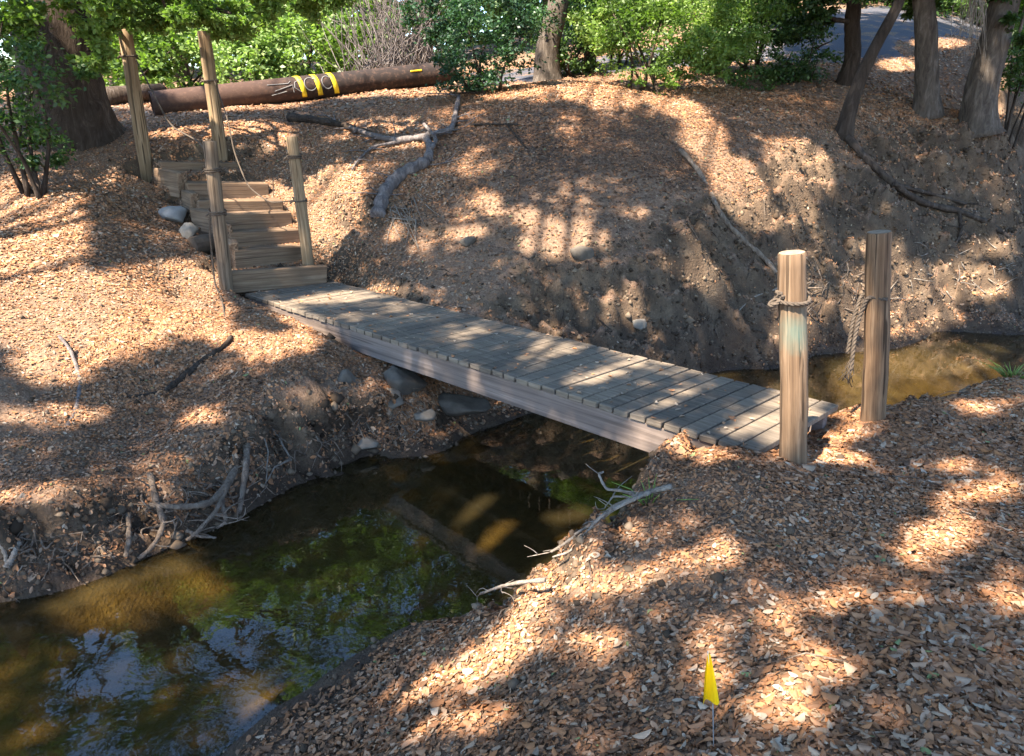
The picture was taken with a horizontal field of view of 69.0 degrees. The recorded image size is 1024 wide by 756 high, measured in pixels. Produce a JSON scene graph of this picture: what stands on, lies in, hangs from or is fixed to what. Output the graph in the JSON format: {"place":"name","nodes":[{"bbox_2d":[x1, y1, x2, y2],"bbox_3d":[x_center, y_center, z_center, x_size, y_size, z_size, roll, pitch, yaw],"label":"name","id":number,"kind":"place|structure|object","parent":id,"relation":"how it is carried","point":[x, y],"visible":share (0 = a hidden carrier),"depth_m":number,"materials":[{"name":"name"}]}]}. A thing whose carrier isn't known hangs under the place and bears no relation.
{"place":"outdoors","nodes":[
{"label":"outdoors","id":0,"kind":"place"},
{"bbox_2d":[0,0,540,67],"label":"sky","id":1,"kind":"structure","parent":0,"point":[398,0],"materials":[{"name":"white"}]},
{"bbox_2d":[0,0,1023,755],"bbox_3d":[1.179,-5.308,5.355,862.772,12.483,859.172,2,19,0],"label":"ground","id":2,"kind":"structure","parent":0,"point":[210,646],"depth_m":5.50,"materials":[{"name":"brown soil"}]},
{"bbox_2d":[0,540,21,568],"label":"stick","id":3,"kind":"object","parent":2,"relation":"on","point":[9,562],"visible":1,"depth_m":3.86,"materials":[{"name":"grey wood"}]},
{"bbox_2d":[0,0,102,199],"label":"bush","id":4,"kind":"object","parent":2,"relation":"on","point":[11,82],"visible":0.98,"depth_m":7.86,"materials":[{"name":"green plant"}]},
{"bbox_2d":[58,335,81,427],"bbox_3d":[-3.068,0.055,5.146,0.155,0.422,1.240,-7,21,-25],"label":"stick","id":5,"kind":"object","parent":2,"relation":"on","point":[72,355],"visible":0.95,"depth_m":5.31,"materials":[{"name":"grey wood"}]},
{"bbox_2d":[117,29,151,182],"bbox_3d":[-4.536,-3.210,8.994,0.219,1.828,0.218,14,22,32],"label":"post","id":6,"kind":"object","parent":2,"relation":"on","point":[128,55],"visible":0.96,"depth_m":8.91,"materials":[{"name":"wood"}]},
{"bbox_2d":[106,83,166,104],"bbox_3d":[-6.626,-4.987,13.087,0.300,0.419,1.187,11,21,24],"label":"log","id":7,"kind":"object","parent":2,"relation":"on","point":[117,94],"visible":0.48,"depth_m":12.77,"materials":[{"name":"brown wood"}]},
{"bbox_2d":[92,5,191,87],"bbox_3d":[-7.472,-6.391,14.480,2.452,2.233,2.464,-8,21,-27],"label":"bush","id":8,"kind":"object","parent":2,"relation":"on","point":[152,62],"visible":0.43,"depth_m":14.31,"materials":[{"name":"green plant"}]},
{"bbox_2d":[158,206,186,222],"bbox_3d":[-3.831,-1.835,8.422,0.309,0.218,0.291,2,19,0],"label":"stone","id":9,"kind":"object","parent":2,"relation":"on","point":[177,214],"visible":0.88,"depth_m":8.32,"materials":[{"name":"grey stone"}]},
{"bbox_2d":[0,0,359,152],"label":"oak tree","id":10,"kind":"object","parent":2,"relation":"on","point":[76,31],"visible":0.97,"depth_m":8.38,"materials":[{"name":"green plant"}]},
{"bbox_2d":[127,335,233,397],"bbox_3d":[-2.447,-0.090,5.636,0.156,0.254,0.996,10,20,23],"label":"stick","id":11,"kind":"object","parent":2,"relation":"on","point":[181,377],"visible":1,"depth_m":5.67,"materials":[{"name":"brown wood"}]},
{"bbox_2d":[117,0,245,88],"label":"bush","id":12,"kind":"object","parent":2,"relation":"on","point":[189,38],"visible":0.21,"depth_m":15.61,"materials":[{"name":"green plant"}]},
{"bbox_2d":[91,1,280,81],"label":"woodland tree","id":13,"kind":"object","parent":2,"relation":"on","point":[186,73],"visible":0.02,"depth_m":19.37,"materials":[{"name":"green plant"}]},
{"bbox_2d":[179,222,198,238],"bbox_3d":[-3.488,-1.569,8.046,0.202,0.219,0.149,10,20,21],"label":"stone","id":14,"kind":"object","parent":2,"relation":"on","point":[187,230],"visible":0.73,"depth_m":7.99,"materials":[{"name":"grey stone"}]},
{"bbox_2d":[122,442,268,559],"bbox_3d":[-1.878,0.760,4.504,0.611,0.376,1.000,18,25,39],"label":"root tangle","id":15,"kind":"object","parent":2,"relation":"hanging from","point":[219,495],"visible":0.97,"depth_m":4.46,"materials":[{"name":"brown wood"}]},
{"bbox_2d":[187,234,214,253],"bbox_3d":[-3.306,-1.449,8.068,0.207,0.213,0.367,14,22,32],"label":"stone","id":16,"kind":"object","parent":2,"relation":"on","point":[201,242],"visible":0.5,"depth_m":7.94,"materials":[{"name":"grey stone"}]},
{"bbox_2d":[197,31,228,160],"bbox_3d":[-3.799,-3.476,9.490,0.237,1.719,0.211,12,21,27],"label":"post","id":17,"kind":"object","parent":2,"relation":"on","point":[209,77],"visible":0.96,"depth_m":9.39,"materials":[{"name":"wood"}]},
{"bbox_2d":[214,80,291,202],"bbox_3d":[-3.119,-2.765,8.539,0.262,1.281,2.478,-12,23,-35],"label":"rope","id":18,"kind":"object","parent":17,"relation":"hanging from","point":[237,159],"visible":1,"depth_m":8.48,"materials":[{"name":"brown fabric"}]},
{"bbox_2d":[200,141,233,292],"bbox_3d":[-2.841,-1.397,7.221,0.186,1.718,0.166,11,21,24],"label":"post","id":19,"kind":"object","parent":2,"relation":"on","point":[217,212],"visible":0.98,"depth_m":7.11,"materials":[{"name":"wood"}]},
{"bbox_2d":[135,59,202,147],"bbox_3d":[-3.595,-2.901,7.957,0.120,1.049,2.722,-12,23,-35],"label":"rope","id":20,"kind":"object","parent":19,"relation":"attached to","point":[162,109],"visible":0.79,"depth_m":8.30,"materials":[{"name":"brown fabric"}]},
{"bbox_2d":[209,215,224,315],"bbox_3d":[-2.672,-1.039,6.749,0.035,0.741,1.131,-7,21,-24],"label":"rope","id":21,"kind":"object","parent":19,"relation":"hanging from","point":[218,291],"visible":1,"depth_m":7.16,"materials":[{"name":"beige fabric"}]},
{"bbox_2d":[0,387,434,600],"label":"root hairs","id":22,"kind":"object","parent":2,"relation":"on","point":[64,551],"visible":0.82,"depth_m":4.36},
{"bbox_2d":[153,160,326,292],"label":"timber stairs","id":23,"kind":"structure","parent":2,"relation":"on","point":[246,242],"depth_m":8.30,"materials":[{"name":"brown wood"}]},
{"bbox_2d":[193,0,311,84],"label":"bush","id":24,"kind":"object","parent":2,"relation":"on","point":[243,52],"visible":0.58,"depth_m":14.93,"materials":[{"name":"green plant"}]},
{"bbox_2d":[264,429,291,484],"bbox_3d":[-1.613,0.496,5.106,0.193,0.312,0.439,-5,20,-19],"label":"stick","id":25,"kind":"object","parent":2,"relation":"on","point":[285,449],"visible":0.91,"depth_m":5.04,"materials":[{"name":"wood"}]},
{"bbox_2d":[284,136,313,265],"bbox_3d":[-2.261,-1.827,7.909,0.260,1.412,0.154,2,19,0],"label":"post","id":26,"kind":"object","parent":2,"relation":"on","point":[294,156],"visible":0.99,"depth_m":7.84,"materials":[{"name":"wood"}]},
{"bbox_2d":[237,0,365,78],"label":"bush","id":27,"kind":"object","parent":2,"relation":"on","point":[301,71],"visible":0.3,"depth_m":15.70,"materials":[{"name":"green plant"}]},
{"bbox_2d":[148,62,455,115],"bbox_3d":[-3.439,-5.075,12.992,5.311,1.190,0.418,-8,21,-28],"label":"steel pipe","id":28,"kind":"object","parent":2,"relation":"on","point":[298,88],"visible":0.92,"depth_m":12.75,"materials":[{"name":"brown metal"}]},
{"bbox_2d":[286,112,372,131],"bbox_3d":[-2.554,-3.558,10.410,1.698,0.261,0.152,15,23,33],"label":"fallen branch","id":29,"kind":"object","parent":2,"relation":"on","point":[296,117],"visible":0.86,"depth_m":10.49,"materials":[{"name":"brown wood"}]},
{"bbox_2d":[276,0,403,67],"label":"woodland tree","id":30,"kind":"object","parent":2,"relation":"on","point":[308,36],"visible":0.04,"depth_m":20.07,"materials":[{"name":"green plant"}]},
{"bbox_2d":[288,0,398,73],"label":"bush","id":31,"kind":"object","parent":2,"relation":"on","point":[335,45],"visible":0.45,"depth_m":15.45,"materials":[{"name":"green plant"}]},
{"bbox_2d":[0,0,692,66],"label":"woodland","id":32,"kind":"object","parent":2,"relation":"on","point":[12,60],"depth_m":36.36,"materials":[{"name":"green plant"}]},
{"bbox_2d":[338,369,356,382],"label":"stone","id":33,"kind":"object","parent":2,"relation":"on","point":[347,375],"visible":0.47,"depth_m":5.59,"materials":[{"name":"grey stone"}]},
{"bbox_2d":[357,437,378,449],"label":"stone","id":34,"kind":"object","parent":2,"relation":"on","point":[366,443],"visible":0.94,"depth_m":5.60,"materials":[{"name":"grey stone"}]},
{"bbox_2d":[386,388,403,409],"bbox_3d":[-0.931,0.170,5.793,0.151,0.188,0.186,-13,24,-38],"label":"stone","id":35,"kind":"object","parent":2,"relation":"on","point":[398,403],"visible":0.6,"depth_m":5.75,"materials":[{"name":"grey stone"}]},
{"bbox_2d":[298,0,492,75],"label":"dead brush","id":36,"kind":"object","parent":2,"relation":"on","point":[400,45],"visible":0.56,"depth_m":14.47,"materials":[{"name":"grey plant"}]},
{"bbox_2d":[383,365,427,394],"bbox_3d":[-0.869,0.043,5.960,0.332,0.293,0.267,-14,25,-40],"label":"stone","id":37,"kind":"object","parent":2,"relation":"on","point":[403,381],"visible":0.77,"depth_m":5.87,"materials":[{"name":"grey stone"}]},
{"bbox_2d":[384,194,444,250],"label":"dry twigs","id":38,"kind":"object","parent":2,"relation":"on","point":[409,219],"visible":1,"depth_m":8.50,"materials":[{"name":"grey wood"}]},
{"bbox_2d":[413,408,435,421],"bbox_3d":[-0.689,0.306,5.867,0.182,0.115,0.127,2,19,0],"label":"stone","id":39,"kind":"object","parent":2,"relation":"on","point":[426,415],"visible":1,"depth_m":5.83,"materials":[{"name":"grey stone"}]},
{"bbox_2d":[415,0,476,62],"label":"woodland tree","id":40,"kind":"object","parent":2,"relation":"on","point":[431,47],"visible":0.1,"depth_m":19.15,"materials":[{"name":"green plant"}]},
{"bbox_2d":[436,393,490,415],"bbox_3d":[-0.525,0.195,6.236,0.692,0.180,0.369,12,21,27],"label":"stone","id":41,"kind":"object","parent":2,"relation":"on","point":[450,404],"visible":0.71,"depth_m":6.09,"materials":[{"name":"grey stone"}]},
{"bbox_2d":[459,236,475,246],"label":"stone","id":42,"kind":"object","parent":2,"relation":"on","point":[468,241],"visible":0.98,"depth_m":7.87,"materials":[{"name":"grey stone"}]},
{"bbox_2d":[385,0,570,99],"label":"bush","id":43,"kind":"object","parent":2,"relation":"on","point":[443,34],"visible":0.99,"depth_m":10.81,"materials":[{"name":"green plant"}]},
{"bbox_2d":[455,123,527,148],"bbox_3d":[-0.129,-3.132,9.600,0.449,0.295,1.424,-15,25,-41],"label":"stick","id":44,"kind":"object","parent":2,"relation":"on","point":[489,124],"visible":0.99,"depth_m":9.73,"materials":[{"name":"brown wood"}]},
{"bbox_2d":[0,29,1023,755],"bbox_3d":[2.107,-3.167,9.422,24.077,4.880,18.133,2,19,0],"label":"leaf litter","id":45,"kind":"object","parent":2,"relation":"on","point":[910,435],"visible":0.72,"depth_m":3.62,"materials":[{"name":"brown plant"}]},
{"bbox_2d":[0,80,1023,755],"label":"earth clods","id":46,"kind":"object","parent":2,"relation":"on","point":[178,544],"visible":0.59,"depth_m":7.74,"materials":[{"name":"brown soil"}]},
{"bbox_2d":[470,573,555,602],"bbox_3d":[-0.012,0.916,3.237,0.398,0.237,0.189,7,19,14],"label":"stick","id":47,"kind":"object","parent":2,"relation":"on","point":[534,580],"visible":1,"depth_m":3.23,"materials":[{"name":"beige wood"}]},
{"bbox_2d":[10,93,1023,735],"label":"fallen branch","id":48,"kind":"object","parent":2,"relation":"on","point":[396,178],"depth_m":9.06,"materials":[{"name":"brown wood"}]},
{"bbox_2d":[484,0,580,37],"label":"woodland tree","id":49,"kind":"object","parent":2,"relation":"on","point":[536,5],"visible":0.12,"depth_m":21.08,"materials":[{"name":"green plant"}]},
{"bbox_2d":[245,281,837,452],"bbox_3d":[-0.410,-0.218,6.068,5.708,0.304,1.043,17,24,42],"label":"footbridge","id":50,"kind":"object","parent":2,"relation":"on","point":[625,417],"visible":0.93,"depth_m":5.13,"materials":[{"name":"grey wood"}]},
{"bbox_2d":[254,284,809,445],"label":"deck leaves","id":51,"kind":"object","parent":50,"relation":"on","point":[708,432],"visible":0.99,"depth_m":5.37,"materials":[{"name":"brown plant"}]},
{"bbox_2d":[531,0,568,81],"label":"oak tree","id":52,"kind":"object","parent":2,"relation":"on","point":[545,49],"visible":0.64,"depth_m":12.39,"materials":[{"name":"grey plant"}]},
{"bbox_2d":[524,0,627,76],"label":"bush","id":53,"kind":"object","parent":2,"relation":"on","point":[576,64],"visible":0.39,"depth_m":12.78,"materials":[{"name":"green plant"}]},
{"bbox_2d":[570,245,593,260],"bbox_3d":[0.697,-1.257,7.512,0.216,0.160,0.192,-10,22,-32],"label":"stone","id":54,"kind":"object","parent":2,"relation":"on","point":[581,253],"visible":0.98,"depth_m":7.45,"materials":[{"name":"white stone"}]},
{"bbox_2d":[584,0,599,71],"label":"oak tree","id":55,"kind":"object","parent":2,"relation":"on","point":[589,55],"visible":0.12,"depth_m":13.14,"materials":[{"name":"green plant"}]},
{"bbox_2d":[524,464,672,557],"bbox_3d":[0.372,0.619,3.425,0.645,0.403,0.274,-2,19,-13],"label":"root tangle","id":56,"kind":"object","parent":2,"relation":"hanging from","point":[622,503],"visible":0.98,"depth_m":3.34,"materials":[{"name":"grey wood"}]},
{"bbox_2d":[565,0,694,66],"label":"bush","id":57,"kind":"object","parent":2,"relation":"on","point":[646,50],"visible":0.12,"depth_m":13.61,"materials":[{"name":"green plant"}]},
{"bbox_2d":[632,319,646,330],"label":"stone","id":58,"kind":"object","parent":2,"relation":"on","point":[640,324],"visible":1,"depth_m":7.26,"materials":[{"name":"white stone"}]},
{"bbox_2d":[575,0,703,17],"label":"woodland tree","id":59,"kind":"object","parent":2,"relation":"on","point":[692,2],"visible":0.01,"depth_m":19.99,"materials":[{"name":"green plant"}]},
{"bbox_2d":[612,474,696,505],"bbox_3d":[0.644,0.529,3.391,0.366,0.111,0.204,2,19,0],"label":"grass tuft","id":60,"kind":"object","parent":2,"relation":"on","point":[640,501],"visible":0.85,"depth_m":3.41,"materials":[{"name":"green plant"}]},
{"bbox_2d":[565,0,797,95],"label":"bush","id":61,"kind":"object","parent":2,"relation":"on","point":[687,49],"visible":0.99,"depth_m":10.72,"materials":[{"name":"green plant"}]},
{"bbox_2d":[703,651,718,746],"bbox_3d":[0.534,0.891,2.003,0.058,0.370,0.037,11,21,24],"label":"survey flag","id":62,"kind":"object","parent":2,"relation":"on","point":[710,691],"visible":1,"depth_m":1.97,"materials":[{"name":"plastic"}]},
{"bbox_2d":[671,0,771,75],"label":"bush","id":63,"kind":"object","parent":2,"relation":"on","point":[722,35],"visible":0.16,"depth_m":12.13,"materials":[{"name":"green plant"}]},
{"bbox_2d":[431,120,1018,356],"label":"exposed rootlets","id":64,"kind":"object","parent":2,"relation":"on","point":[600,320],"visible":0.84,"depth_m":8.45,"materials":[{"name":"brown plant"}]},
{"bbox_2d":[678,148,777,273],"bbox_3d":[2.346,-1.957,8.624,0.484,1.304,1.575,-12,24,-36],"label":"tree root","id":65,"kind":"object","parent":2,"relation":"on","point":[733,230],"visible":0.98,"depth_m":8.37,"materials":[{"name":"brown wood"}]},
{"bbox_2d":[700,0,807,73],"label":"bush","id":66,"kind":"object","parent":2,"relation":"on","point":[762,45],"visible":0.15,"depth_m":12.09,"materials":[{"name":"green plant"}]},
{"bbox_2d":[739,287,777,310],"bbox_3d":[2.758,-0.833,8.307,1.175,0.372,0.040,-13,24,-37],"label":"tree root","id":67,"kind":"object","parent":2,"relation":"on","point":[755,296],"visible":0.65,"depth_m":8.23,"materials":[{"name":"wood"}]},
{"bbox_2d":[722,0,845,90],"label":"bush","id":68,"kind":"object","parent":2,"relation":"on","point":[795,36],"visible":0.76,"depth_m":11.53,"materials":[{"name":"green plant"}]},
{"bbox_2d":[767,250,811,465],"bbox_3d":[1.336,0.003,3.577,0.336,1.222,0.170,2,19,0],"label":"post","id":69,"kind":"object","parent":2,"relation":"on","point":[792,299],"visible":0.94,"depth_m":3.48,"materials":[{"name":"brown wood"}]},
{"bbox_2d":[799,0,861,85],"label":"oak tree","id":70,"kind":"object","parent":2,"relation":"on","point":[852,50],"visible":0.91,"depth_m":11.48,"materials":[{"name":"brown plant"}]},
{"bbox_2d":[807,256,863,321],"bbox_3d":[3.786,-1.071,8.876,1.740,0.719,0.454,-9,22,-30],"label":"driftwood tangle","id":71,"kind":"object","parent":2,"relation":"on","point":[823,288],"visible":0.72,"depth_m":8.83,"materials":[{"name":"brown wood"}]},
{"bbox_2d":[835,0,904,141],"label":"oak tree","id":72,"kind":"object","parent":2,"relation":"on","point":[845,127],"visible":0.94,"depth_m":9.96,"materials":[{"name":"brown plant"}]},
{"bbox_2d":[860,230,891,421],"bbox_3d":[2.121,-0.191,4.348,0.334,1.324,0.148,2,19,0],"label":"post","id":73,"kind":"object","parent":2,"relation":"on","point":[877,317],"visible":0.87,"depth_m":4.26,"materials":[{"name":"brown wood"}]},
{"bbox_2d":[838,292,887,386],"bbox_3d":[2.044,-0.223,4.356,0.180,0.566,0.148,9,20,20],"label":"hanging rope","id":74,"kind":"object","parent":73,"relation":"hanging from","point":[850,366],"visible":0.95,"depth_m":4.33,"materials":[{"name":"beige fabric"}]},
{"bbox_2d":[837,0,958,17],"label":"bush","id":75,"kind":"object","parent":2,"relation":"on","point":[945,4],"visible":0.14,"depth_m":19.75,"materials":[{"name":"green plant"}]},
{"bbox_2d":[900,0,944,119],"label":"oak tree","id":76,"kind":"object","parent":2,"relation":"on","point":[927,101],"visible":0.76,"depth_m":10.79,"materials":[{"name":"grey plant"}]},
{"bbox_2d":[846,0,1023,138],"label":"oak tree","id":77,"kind":"object","parent":2,"relation":"on","point":[978,112],"visible":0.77,"depth_m":10.47,"materials":[{"name":"grey plant"}]},
{"bbox_2d":[846,134,1023,251],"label":"tree root","id":78,"kind":"object","parent":2,"relation":"on","point":[854,145],"visible":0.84,"depth_m":10.19,"materials":[{"name":"brown plant"}]},
{"bbox_2d":[890,238,1016,304],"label":"fallen sticks","id":79,"kind":"object","parent":2,"relation":"on","point":[959,275],"visible":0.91,"depth_m":10.09,"materials":[{"name":"brown wood"}]},
{"bbox_2d":[942,0,972,17],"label":"bush","id":80,"kind":"object","parent":2,"relation":"on","point":[957,9],"visible":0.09,"depth_m":20.52,"materials":[{"name":"green plant"}]},
{"bbox_2d":[950,0,986,61],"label":"dead twigs","id":81,"kind":"object","parent":2,"relation":"on","point":[971,8],"visible":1,"depth_m":9.86,"materials":[{"name":"grey wood"}]},
{"bbox_2d":[944,0,1023,23],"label":"bush","id":82,"kind":"object","parent":2,"relation":"on","point":[957,4],"visible":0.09,"depth_m":19.90,"materials":[{"name":"green plant"}]},
{"bbox_2d":[974,359,1023,378],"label":"grass tuft","id":83,"kind":"object","parent":2,"relation":"on","point":[1001,372],"visible":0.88,"depth_m":5.19,"materials":[{"name":"green plant"}]},
{"bbox_2d":[977,0,1023,33],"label":"woodland tree","id":84,"kind":"object","parent":2,"relation":"on","point":[1021,7],"visible":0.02,"depth_m":18.81,"materials":[{"name":"green plant"}]},
{"bbox_2d":[999,10,1023,148],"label":"bush","id":85,"kind":"object","parent":2,"relation":"on","point":[1018,67],"visible":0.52,"depth_m":12.46,"materials":[{"name":"green plant"}]},
{"bbox_2d":[472,1,1023,82],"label":"road","id":86,"kind":"structure","parent":0,"point":[872,18],"depth_m":15.74,"materials":[{"name":"grey asphalt"}]}
]}

